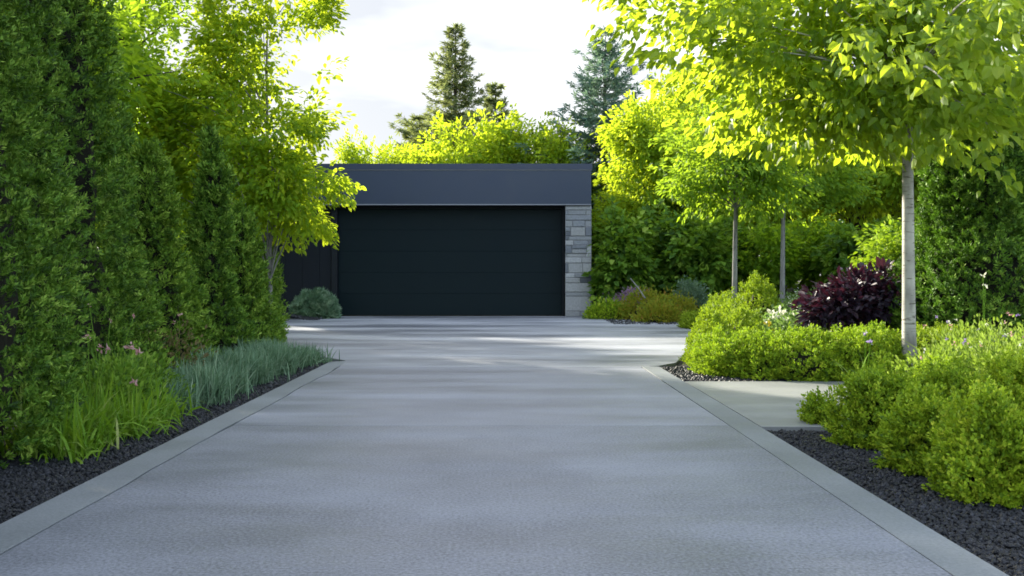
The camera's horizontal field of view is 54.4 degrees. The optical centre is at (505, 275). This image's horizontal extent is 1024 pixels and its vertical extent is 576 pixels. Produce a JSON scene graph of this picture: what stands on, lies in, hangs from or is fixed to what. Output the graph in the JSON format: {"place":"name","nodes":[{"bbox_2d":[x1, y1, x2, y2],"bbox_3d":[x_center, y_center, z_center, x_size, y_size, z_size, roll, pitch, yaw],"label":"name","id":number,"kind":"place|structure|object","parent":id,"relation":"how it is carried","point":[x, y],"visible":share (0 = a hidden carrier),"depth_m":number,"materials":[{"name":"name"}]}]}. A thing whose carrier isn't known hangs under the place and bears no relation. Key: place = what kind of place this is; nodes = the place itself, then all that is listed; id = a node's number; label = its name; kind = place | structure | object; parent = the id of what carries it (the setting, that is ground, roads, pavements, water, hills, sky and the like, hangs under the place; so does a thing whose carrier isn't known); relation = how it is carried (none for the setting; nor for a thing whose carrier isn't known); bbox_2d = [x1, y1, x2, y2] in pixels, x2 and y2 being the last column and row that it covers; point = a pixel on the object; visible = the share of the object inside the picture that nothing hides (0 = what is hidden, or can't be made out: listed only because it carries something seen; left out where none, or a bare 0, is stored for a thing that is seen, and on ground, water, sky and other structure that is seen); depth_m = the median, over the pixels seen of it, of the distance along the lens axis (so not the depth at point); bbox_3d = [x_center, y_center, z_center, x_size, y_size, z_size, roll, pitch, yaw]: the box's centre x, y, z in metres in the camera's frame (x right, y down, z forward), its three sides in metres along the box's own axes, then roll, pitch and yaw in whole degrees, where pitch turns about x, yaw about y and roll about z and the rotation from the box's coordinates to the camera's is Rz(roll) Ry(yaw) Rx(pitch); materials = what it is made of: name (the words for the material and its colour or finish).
{"place":"outdoors","nodes":[
{"label":"outdoors","id":0,"kind":"place"},
{"bbox_2d":[0,356,327,522],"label":"gravel","id":1,"kind":"structure","parent":0,"point":[25,480],"depth_m":5.37,"materials":[{"name":"black gravel"}]},
{"bbox_2d":[163,359,259,405],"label":"lavender","id":2,"kind":"object","parent":1,"relation":"on","point":[220,390],"visible":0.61,"depth_m":7.87,"materials":[{"name":"green plant"}]},
{"bbox_2d":[226,348,291,385],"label":"lavender","id":3,"kind":"object","parent":1,"relation":"on","point":[266,372],"visible":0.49,"depth_m":9.32,"materials":[{"name":"green plant"}]},
{"bbox_2d":[239,338,315,376],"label":"lavender","id":4,"kind":"object","parent":1,"relation":"on","point":[286,357],"visible":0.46,"depth_m":10.15,"materials":[{"name":"green plant"}]},
{"bbox_2d":[288,341,339,364],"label":"lavender","id":5,"kind":"object","parent":1,"relation":"on","point":[328,357],"visible":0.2,"depth_m":11.46,"materials":[{"name":"green plant"}]},
{"bbox_2d":[0,426,951,575],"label":"driveway","id":6,"kind":"structure","parent":0,"point":[480,501],"depth_m":4.20,"materials":[{"name":"concrete"}]},
{"bbox_2d":[281,310,677,323],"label":"gravel","id":7,"kind":"structure","parent":0,"point":[302,317],"depth_m":22.19,"materials":[{"name":"grey gravel"}]},
{"bbox_2d":[233,367,728,425],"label":"driveway","id":8,"kind":"structure","parent":0,"point":[489,396],"depth_m":7.95,"materials":[{"name":"concrete"}]},
{"bbox_2d":[282,316,690,366],"bbox_3d":[-1.562,1.050,17.637,10.877,0.100,13.525,0,0,0],"label":"apron","id":9,"kind":"object","parent":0,"point":[459,341],"visible":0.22,"depth_m":15.02,"materials":[{"name":"concrete"}]},
{"bbox_2d":[0,279,1023,575],"bbox_3d":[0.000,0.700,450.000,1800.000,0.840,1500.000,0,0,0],"label":"ground","id":10,"kind":"structure","parent":0,"point":[680,363],"depth_m":5.72,"materials":[{"name":"soil"}]},
{"bbox_2d":[0,0,94,468],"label":"columnar yew","id":11,"kind":"object","parent":10,"relation":"on","point":[25,115],"visible":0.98,"depth_m":5.70,"materials":[{"name":"green plant"}]},
{"bbox_2d":[0,371,98,457],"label":"daylily","id":12,"kind":"object","parent":10,"relation":"on","point":[3,448],"visible":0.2,"depth_m":5.80,"materials":[{"name":"green plant"}]},
{"bbox_2d":[3,392,132,463],"bbox_3d":[-2.453,0.926,5.613,0.718,0.508,0.766,0,0,-8],"label":"daylily","id":13,"kind":"object","parent":10,"relation":"on","point":[76,447],"visible":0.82,"depth_m":5.57,"materials":[{"name":"green plant"}]},
{"bbox_2d":[1,0,172,403],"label":"columnar yew","id":14,"kind":"object","parent":10,"relation":"on","point":[79,48],"visible":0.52,"depth_m":7.93,"materials":[{"name":"green plant"}]},
{"bbox_2d":[38,366,160,415],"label":"daylily","id":15,"kind":"object","parent":10,"relation":"on","point":[109,387],"visible":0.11,"depth_m":6.82,"materials":[{"name":"green plant"}]},
{"bbox_2d":[50,379,151,449],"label":"daylily","id":16,"kind":"object","parent":10,"relation":"on","point":[109,436],"visible":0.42,"depth_m":5.98,"materials":[{"name":"green plant"}]},
{"bbox_2d":[80,334,123,412],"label":"pink flower","id":17,"kind":"object","parent":10,"relation":"on","point":[87,335],"visible":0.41,"depth_m":6.55,"materials":[{"name":"green plant"}]},
{"bbox_2d":[40,372,169,436],"bbox_3d":[-2.623,0.883,6.254,0.856,0.611,0.827,0,0,28],"label":"daylily","id":18,"kind":"object","parent":10,"relation":"on","point":[98,402],"visible":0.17,"depth_m":6.34,"materials":[{"name":"green plant"}]},
{"bbox_2d":[47,347,181,424],"bbox_3d":[-2.781,0.820,6.992,0.916,0.668,1.028,0,0,25],"label":"bushy perennial","id":19,"kind":"object","parent":10,"relation":"on","point":[117,368],"visible":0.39,"depth_m":6.91,"materials":[{"name":"green plant"}]},
{"bbox_2d":[96,112,139,316],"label":"columnar yew","id":20,"kind":"object","parent":10,"relation":"on","point":[124,149],"visible":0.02,"depth_m":11.25,"materials":[{"name":"green plant"}]},
{"bbox_2d":[83,385,181,441],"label":"daylily","id":21,"kind":"object","parent":10,"relation":"on","point":[133,427],"visible":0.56,"depth_m":6.32,"materials":[{"name":"green plant"}]},
{"bbox_2d":[88,339,194,409],"bbox_3d":[-2.827,0.811,7.576,0.945,0.648,0.896,0,0,0],"label":"bushy perennial","id":22,"kind":"object","parent":10,"relation":"on","point":[152,363],"visible":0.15,"depth_m":7.57,"materials":[{"name":"green plant"}]},
{"bbox_2d":[87,0,211,174],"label":"green tree","id":23,"kind":"object","parent":10,"relation":"on","point":[130,65],"visible":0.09,"depth_m":13.08,"materials":[{"name":"green plant"}]},
{"bbox_2d":[110,373,199,430],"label":"daylily","id":24,"kind":"object","parent":10,"relation":"on","point":[163,410],"visible":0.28,"depth_m":6.75,"materials":[{"name":"green plant"}]},
{"bbox_2d":[99,135,218,372],"bbox_3d":[-3.722,-0.169,10.398,1.414,2.596,1.319,0,0,-40],"label":"columnar yew","id":25,"kind":"object","parent":10,"relation":"on","point":[153,232],"visible":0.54,"depth_m":10.26,"materials":[{"name":"green plant"}]},
{"bbox_2d":[0,361,345,554],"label":"edging","id":26,"kind":"object","parent":10,"relation":"on","point":[25,526],"visible":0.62,"depth_m":5.01,"materials":[{"name":"concrete"}]},
{"bbox_2d":[141,372,209,420],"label":"daylily","id":27,"kind":"object","parent":10,"relation":"on","point":[176,409],"visible":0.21,"depth_m":7.16,"materials":[{"name":"green plant"}]},
{"bbox_2d":[137,319,217,373],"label":"shrub","id":28,"kind":"object","parent":10,"relation":"on","point":[177,344],"visible":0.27,"depth_m":8.74,"materials":[{"name":"green plant"}]},
{"bbox_2d":[145,377,217,411],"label":"lavender","id":29,"kind":"object","parent":10,"relation":"on","point":[197,396],"visible":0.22,"depth_m":7.55,"materials":[{"name":"green plant"}]},
{"bbox_2d":[96,0,281,259],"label":"bright tree","id":30,"kind":"object","parent":10,"relation":"on","point":[168,10],"visible":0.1,"depth_m":14.97,"materials":[{"name":"green plant"}]},
{"bbox_2d":[155,359,245,389],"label":"lavender","id":31,"kind":"object","parent":10,"relation":"on","point":[188,367],"visible":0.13,"depth_m":8.29,"materials":[{"name":"green plant"}]},
{"bbox_2d":[181,122,263,356],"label":"columnar yew","id":32,"kind":"object","parent":10,"relation":"on","point":[208,233],"visible":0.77,"depth_m":11.47,"materials":[{"name":"green plant"}]},
{"bbox_2d":[192,359,258,394],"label":"lavender","id":33,"kind":"object","parent":10,"relation":"on","point":[242,381],"visible":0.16,"depth_m":8.60,"materials":[{"name":"green plant"}]},
{"bbox_2d":[180,343,272,378],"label":"lavender","id":34,"kind":"object","parent":10,"relation":"on","point":[215,358],"visible":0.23,"depth_m":9.06,"materials":[{"name":"green plant"}]},
{"bbox_2d":[129,0,366,303],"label":"yellow tree","id":35,"kind":"object","parent":10,"relation":"on","point":[278,195],"visible":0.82,"depth_m":14.19,"materials":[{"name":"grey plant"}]},
{"bbox_2d":[220,197,287,344],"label":"columnar yew","id":36,"kind":"object","parent":10,"relation":"on","point":[247,266],"visible":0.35,"depth_m":13.06,"materials":[{"name":"green plant"}]},
{"bbox_2d":[252,240,291,341],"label":"columnar yew","id":37,"kind":"object","parent":10,"relation":"on","point":[276,283],"visible":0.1,"depth_m":14.53,"materials":[{"name":"green plant"}]},
{"bbox_2d":[240,338,310,369],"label":"lavender","id":38,"kind":"object","parent":10,"relation":"on","point":[292,351],"visible":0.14,"depth_m":10.73,"materials":[{"name":"green plant"}]},
{"bbox_2d":[278,340,324,367],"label":"lavender","id":39,"kind":"object","parent":10,"relation":"on","point":[308,362],"visible":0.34,"depth_m":10.99,"materials":[{"name":"green plant"}]},
{"bbox_2d":[287,286,342,318],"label":"rounded shrub","id":40,"kind":"object","parent":10,"relation":"on","point":[316,301],"visible":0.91,"depth_m":22.93,"materials":[{"name":"green plant"}]},
{"bbox_2d":[330,124,399,163],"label":"rounded tree","id":41,"kind":"object","parent":10,"relation":"on","point":[348,155],"visible":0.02,"depth_m":36.42,"materials":[{"name":"green plant"}]},
{"bbox_2d":[182,164,591,316],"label":"garage","id":42,"kind":"structure","parent":10,"relation":"on","point":[464,239],"depth_m":24.40,"materials":[{"name":"grey metal"}]},
{"bbox_2d":[339,209,561,315],"bbox_3d":[-1.358,-0.310,24.410,5.475,2.620,0.080,0,0,0],"label":"garage door","id":43,"kind":"structure","parent":42,"relation":"in","point":[393,262],"depth_m":24.40,"materials":[{"name":"paint"}]},
{"bbox_2d":[368,136,437,163],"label":"rounded tree","id":44,"kind":"object","parent":10,"relation":"on","point":[402,158],"visible":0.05,"depth_m":35.05,"materials":[{"name":"green plant"}]},
{"bbox_2d":[395,113,434,150],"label":"spruce","id":45,"kind":"object","parent":10,"relation":"on","point":[413,118],"visible":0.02,"depth_m":39.79,"materials":[{"name":"green plant"}]},
{"bbox_2d":[387,23,524,159],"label":"spruce","id":46,"kind":"object","parent":10,"relation":"on","point":[444,85],"visible":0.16,"depth_m":38.58,"materials":[{"name":"green plant"}]},
{"bbox_2d":[405,101,535,163],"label":"rounded tree","id":47,"kind":"object","parent":10,"relation":"on","point":[474,146],"visible":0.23,"depth_m":33.94,"materials":[{"name":"green plant"}]},
{"bbox_2d":[474,81,520,140],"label":"spruce","id":48,"kind":"object","parent":10,"relation":"on","point":[493,101],"visible":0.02,"depth_m":40.79,"materials":[{"name":"green plant"}]},
{"bbox_2d":[469,111,563,163],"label":"rounded tree","id":49,"kind":"object","parent":10,"relation":"on","point":[534,135],"visible":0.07,"depth_m":33.97,"materials":[{"name":"green plant"}]},
{"bbox_2d":[527,116,611,211],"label":"rounded tree","id":50,"kind":"object","parent":10,"relation":"on","point":[559,153],"visible":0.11,"depth_m":32.72,"materials":[{"name":"green plant"}]},
{"bbox_2d":[514,25,670,302],"bbox_3d":[3.347,-3.540,33.341,10.796,10.008,9.845,0,0,0],"label":"spruce","id":51,"kind":"object","parent":10,"relation":"on","point":[590,118],"visible":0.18,"depth_m":33.40,"materials":[{"name":"green plant"}]},
{"bbox_2d":[581,294,629,318],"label":"shrub","id":52,"kind":"object","parent":10,"relation":"on","point":[608,309],"visible":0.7,"depth_m":22.76,"materials":[{"name":"green plant"}]},
{"bbox_2d":[581,195,657,302],"bbox_3d":[2.682,-0.300,24.268,1.962,3.300,2.320,0,0,0],"label":"leafy shrub","id":53,"kind":"object","parent":10,"relation":"on","point":[622,247],"visible":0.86,"depth_m":23.72,"materials":[{"name":"green plant"}]},
{"bbox_2d":[591,184,663,267],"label":"bright tree","id":54,"kind":"object","parent":10,"relation":"on","point":[628,206],"visible":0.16,"depth_m":26.02,"materials":[{"name":"green plant"}]},
{"bbox_2d":[614,283,663,319],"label":"shrub","id":55,"kind":"object","parent":10,"relation":"on","point":[631,307],"visible":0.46,"depth_m":22.46,"materials":[{"name":"green plant"}]},
{"bbox_2d":[628,295,686,322],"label":"shrub","id":56,"kind":"object","parent":10,"relation":"on","point":[666,312],"visible":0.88,"depth_m":21.17,"materials":[{"name":"green plant"}]},
{"bbox_2d":[590,90,740,234],"bbox_3d":[4.283,-1.873,27.197,4.071,6.045,4.165,0,0,0],"label":"bright tree","id":57,"kind":"object","parent":10,"relation":"on","point":[627,141],"visible":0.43,"depth_m":26.22,"materials":[{"name":"green plant"}]},
{"bbox_2d":[637,198,699,303],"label":"leafy shrub","id":58,"kind":"object","parent":10,"relation":"on","point":[663,225],"visible":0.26,"depth_m":24.43,"materials":[{"name":"green plant"}]},
{"bbox_2d":[651,286,704,320],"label":"shrub","id":59,"kind":"object","parent":10,"relation":"on","point":[687,304],"visible":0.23,"depth_m":21.84,"materials":[{"name":"green plant"}]},
{"bbox_2d":[676,310,698,328],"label":"lime shrub","id":60,"kind":"object","parent":10,"relation":"on","point":[687,319],"visible":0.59,"depth_m":18.71,"materials":[{"name":"green plant"}]},
{"bbox_2d":[672,275,709,309],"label":"silver shrub","id":61,"kind":"object","parent":10,"relation":"on","point":[693,288],"visible":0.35,"depth_m":22.81,"materials":[{"name":"green plant"}]},
{"bbox_2d":[653,210,738,305],"bbox_3d":[4.624,-0.192,24.396,2.210,2.945,2.298,0,0,0],"label":"leafy shrub","id":62,"kind":"object","parent":10,"relation":"on","point":[704,259],"visible":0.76,"depth_m":23.81,"materials":[{"name":"green plant"}]},
{"bbox_2d":[678,303,731,365],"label":"lime shrub","id":63,"kind":"object","parent":10,"relation":"on","point":[707,315],"visible":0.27,"depth_m":11.22,"materials":[{"name":"green plant"}]},
{"bbox_2d":[688,286,741,331],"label":"lime shrub","id":64,"kind":"object","parent":10,"relation":"on","point":[715,299],"visible":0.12,"depth_m":14.94,"materials":[{"name":"green plant"}]},
{"bbox_2d":[640,58,815,241],"bbox_3d":[6.106,-2.662,28.364,5.041,7.458,4.928,0,0,-1],"label":"bright tree","id":65,"kind":"object","parent":10,"relation":"on","point":[677,99],"visible":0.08,"depth_m":28.18,"materials":[{"name":"green plant"}]},
{"bbox_2d":[644,83,824,303],"bbox_3d":[3.843,-1.167,16.977,2.828,4.595,2.679,0,0,36],"label":"slim tree","id":66,"kind":"object","parent":10,"relation":"on","point":[759,185],"visible":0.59,"depth_m":16.74,"materials":[{"name":"green plant"}]},
{"bbox_2d":[715,296,758,328],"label":"lime shrub","id":67,"kind":"object","parent":10,"relation":"on","point":[723,311],"visible":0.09,"depth_m":14.21,"materials":[{"name":"green plant"}]},
{"bbox_2d":[715,215,764,297],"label":"leafy shrub","id":68,"kind":"object","parent":10,"relation":"on","point":[744,239],"visible":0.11,"depth_m":24.90,"materials":[{"name":"green plant"}]},
{"bbox_2d":[721,304,772,341],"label":"lime shrub","id":69,"kind":"object","parent":10,"relation":"on","point":[747,319],"visible":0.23,"depth_m":11.49,"materials":[{"name":"green plant"}]},
{"bbox_2d":[712,324,792,380],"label":"clipped shrub","id":70,"kind":"object","parent":10,"relation":"on","point":[743,337],"visible":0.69,"depth_m":9.84,"materials":[{"name":"green plant"}]},
{"bbox_2d":[734,270,781,318],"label":"lime shrub","id":71,"kind":"object","parent":10,"relation":"on","point":[757,296],"visible":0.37,"depth_m":15.42,"materials":[{"name":"green plant"}]},
{"bbox_2d":[719,219,811,303],"bbox_3d":[6.335,-0.305,24.901,2.687,2.674,2.150,0,0,0],"label":"leafy shrub","id":72,"kind":"object","parent":10,"relation":"on","point":[771,270],"visible":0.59,"depth_m":24.49,"materials":[{"name":"green plant"}]},
{"bbox_2d":[697,84,886,302],"bbox_3d":[6.412,-1.981,22.515,3.912,5.825,3.362,0,0,33],"label":"slim tree","id":73,"kind":"object","parent":10,"relation":"on","point":[839,188],"visible":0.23,"depth_m":22.14,"materials":[{"name":"green plant"}]},
{"bbox_2d":[716,68,872,285],"bbox_3d":[8.789,-3.251,29.993,5.480,7.398,5.357,0,0,-29],"label":"bright tree","id":74,"kind":"object","parent":10,"relation":"on","point":[820,212],"depth_m":29.79,"materials":[{"name":"green plant"}]},
{"bbox_2d":[582,0,1023,373],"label":"planted tree","id":75,"kind":"object","parent":10,"relation":"on","point":[907,84],"visible":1,"depth_m":9.07,"materials":[{"name":"green plant"}]},
{"bbox_2d":[757,283,856,346],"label":"groundcover","id":76,"kind":"object","parent":10,"relation":"on","point":[789,315],"visible":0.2,"depth_m":13.28,"materials":[{"name":"green plant"}]},
{"bbox_2d":[772,213,859,295],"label":"leafy shrub","id":77,"kind":"object","parent":10,"relation":"on","point":[813,237],"visible":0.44,"depth_m":25.11,"materials":[{"name":"green plant"}]},
{"bbox_2d":[796,385,840,424],"bbox_3d":[2.158,0.903,6.778,0.368,0.314,0.348,0,0,0],"label":"spirea","id":78,"kind":"object","parent":10,"relation":"on","point":[811,414],"visible":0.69,"depth_m":6.72,"materials":[{"name":"green plant"}]},
{"bbox_2d":[642,366,1008,575],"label":"edging","id":79,"kind":"object","parent":10,"relation":"on","point":[944,553],"visible":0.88,"depth_m":4.49,"materials":[{"name":"concrete"}]},
{"bbox_2d":[805,323,894,380],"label":"clipped shrub","id":80,"kind":"object","parent":10,"relation":"on","point":[856,340],"visible":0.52,"depth_m":9.57,"materials":[{"name":"green plant"}]},
{"bbox_2d":[806,216,901,282],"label":"leafy shrub","id":81,"kind":"object","parent":10,"relation":"on","point":[840,246],"visible":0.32,"depth_m":23.64,"materials":[{"name":"green plant"}]},
{"bbox_2d":[788,256,931,334],"bbox_3d":[4.567,0.370,12.667,1.994,1.247,1.542,0,0,0],"label":"purple bush","id":82,"kind":"object","parent":10,"relation":"on","point":[851,295],"visible":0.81,"depth_m":12.35,"materials":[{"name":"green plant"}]},
{"bbox_2d":[798,78,921,230],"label":"bright tree","id":83,"kind":"object","parent":10,"relation":"on","point":[859,215],"visible":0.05,"depth_m":27.66,"materials":[{"name":"green plant"}]},
{"bbox_2d":[850,319,920,377],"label":"clipped shrub","id":84,"kind":"object","parent":10,"relation":"on","point":[894,345],"visible":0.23,"depth_m":9.87,"materials":[{"name":"green plant"}]},
{"bbox_2d":[847,214,929,278],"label":"leafy shrub","id":85,"kind":"object","parent":10,"relation":"on","point":[891,249],"visible":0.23,"depth_m":17.32,"materials":[{"name":"green plant"}]},
{"bbox_2d":[906,352,961,380],"bbox_3d":[3.377,0.825,7.755,0.536,0.462,0.560,0,0,43],"label":"spirea","id":86,"kind":"object","parent":10,"relation":"on","point":[943,364],"visible":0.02,"depth_m":7.69,"materials":[{"name":"green plant"}]},
{"bbox_2d":[850,96,1020,220],"bbox_3d":[11.825,-2.967,26.769,5.480,6.761,5.357,0,0,20],"label":"bright tree","id":87,"kind":"object","parent":10,"relation":"on","point":[884,182],"visible":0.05,"depth_m":26.05,"materials":[{"name":"green plant"}]},
{"bbox_2d":[895,318,982,359],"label":"lime shrub","id":88,"kind":"object","parent":10,"relation":"on","point":[926,330],"visible":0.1,"depth_m":10.63,"materials":[{"name":"green plant"}]},
{"bbox_2d":[885,323,999,382],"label":"perennial","id":89,"kind":"object","parent":10,"relation":"on","point":[914,360],"visible":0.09,"depth_m":8.40,"materials":[{"name":"green plant"}]},
{"bbox_2d":[878,80,1023,339],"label":"hedge","id":90,"kind":"object","parent":10,"relation":"on","point":[968,234],"visible":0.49,"depth_m":11.75,"materials":[{"name":"green plant"}]},
{"bbox_2d":[905,314,1006,373],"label":"perennial","id":91,"kind":"object","parent":10,"relation":"on","point":[970,338],"visible":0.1,"depth_m":8.94,"materials":[{"name":"green plant"}]},
{"bbox_2d":[935,313,1021,362],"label":"perennial","id":92,"kind":"object","parent":10,"relation":"on","point":[983,332],"visible":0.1,"depth_m":9.35,"materials":[{"name":"green plant"}]},
{"bbox_2d":[952,321,1023,382],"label":"perennial","id":93,"kind":"object","parent":10,"relation":"on","point":[975,357],"visible":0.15,"depth_m":7.94,"materials":[{"name":"green plant"}]},
{"bbox_2d":[97,0,1019,274],"label":"sky","id":94,"kind":"structure","parent":0,"point":[525,45],"materials":[{"name":"white"}]},
{"bbox_2d":[661,366,797,381],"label":"gravel","id":95,"kind":"structure","parent":0,"point":[684,373],"depth_m":9.87,"materials":[{"name":"grey gravel"}]},
{"bbox_2d":[687,322,743,376],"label":"clipped shrub","id":96,"kind":"object","parent":95,"relation":"on","point":[702,360],"visible":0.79,"depth_m":10.16,"materials":[{"name":"green plant"}]},
{"bbox_2d":[747,322,852,381],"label":"clipped shrub","id":97,"kind":"object","parent":95,"relation":"on","point":[806,365],"visible":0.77,"depth_m":9.58,"materials":[{"name":"green plant"}]},
{"bbox_2d":[685,381,848,430],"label":"path","id":98,"kind":"structure","parent":0,"point":[768,405],"depth_m":8.07,"materials":[{"name":"concrete"}]},
{"bbox_2d":[767,428,1023,575],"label":"gravel","id":99,"kind":"structure","parent":0,"point":[906,490],"depth_m":4.39,"materials":[{"name":"black gravel"}]},
{"bbox_2d":[815,350,929,450],"bbox_3d":[2.239,0.755,5.985,0.696,0.615,0.714,0,0,0],"label":"spirea","id":100,"kind":"object","parent":99,"relation":"on","point":[865,393],"visible":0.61,"depth_m":5.91,"materials":[{"name":"green plant"}]},
{"bbox_2d":[869,376,957,476],"bbox_3d":[2.171,0.787,5.179,0.525,0.533,0.506,0,0,0],"label":"spirea","id":101,"kind":"object","parent":99,"relation":"on","point":[906,444],"visible":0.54,"depth_m":5.12,"materials":[{"name":"green plant"}]},
{"bbox_2d":[906,355,1017,412],"bbox_3d":[2.710,0.762,6.007,0.774,0.603,0.695,0,0,0],"label":"spirea","id":102,"kind":"object","parent":99,"relation":"on","point":[955,378],"visible":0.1,"depth_m":5.94,"materials":[{"name":"green plant"}]},
{"bbox_2d":[917,375,1023,508],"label":"spirea","id":103,"kind":"object","parent":99,"relation":"on","point":[977,454],"visible":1,"depth_m":4.49,"materials":[{"name":"green plant"}]},
{"bbox_2d":[976,347,1023,411],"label":"spirea","id":104,"kind":"object","parent":99,"relation":"on","point":[1011,379],"visible":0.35,"depth_m":6.01,"materials":[{"name":"green plant"}]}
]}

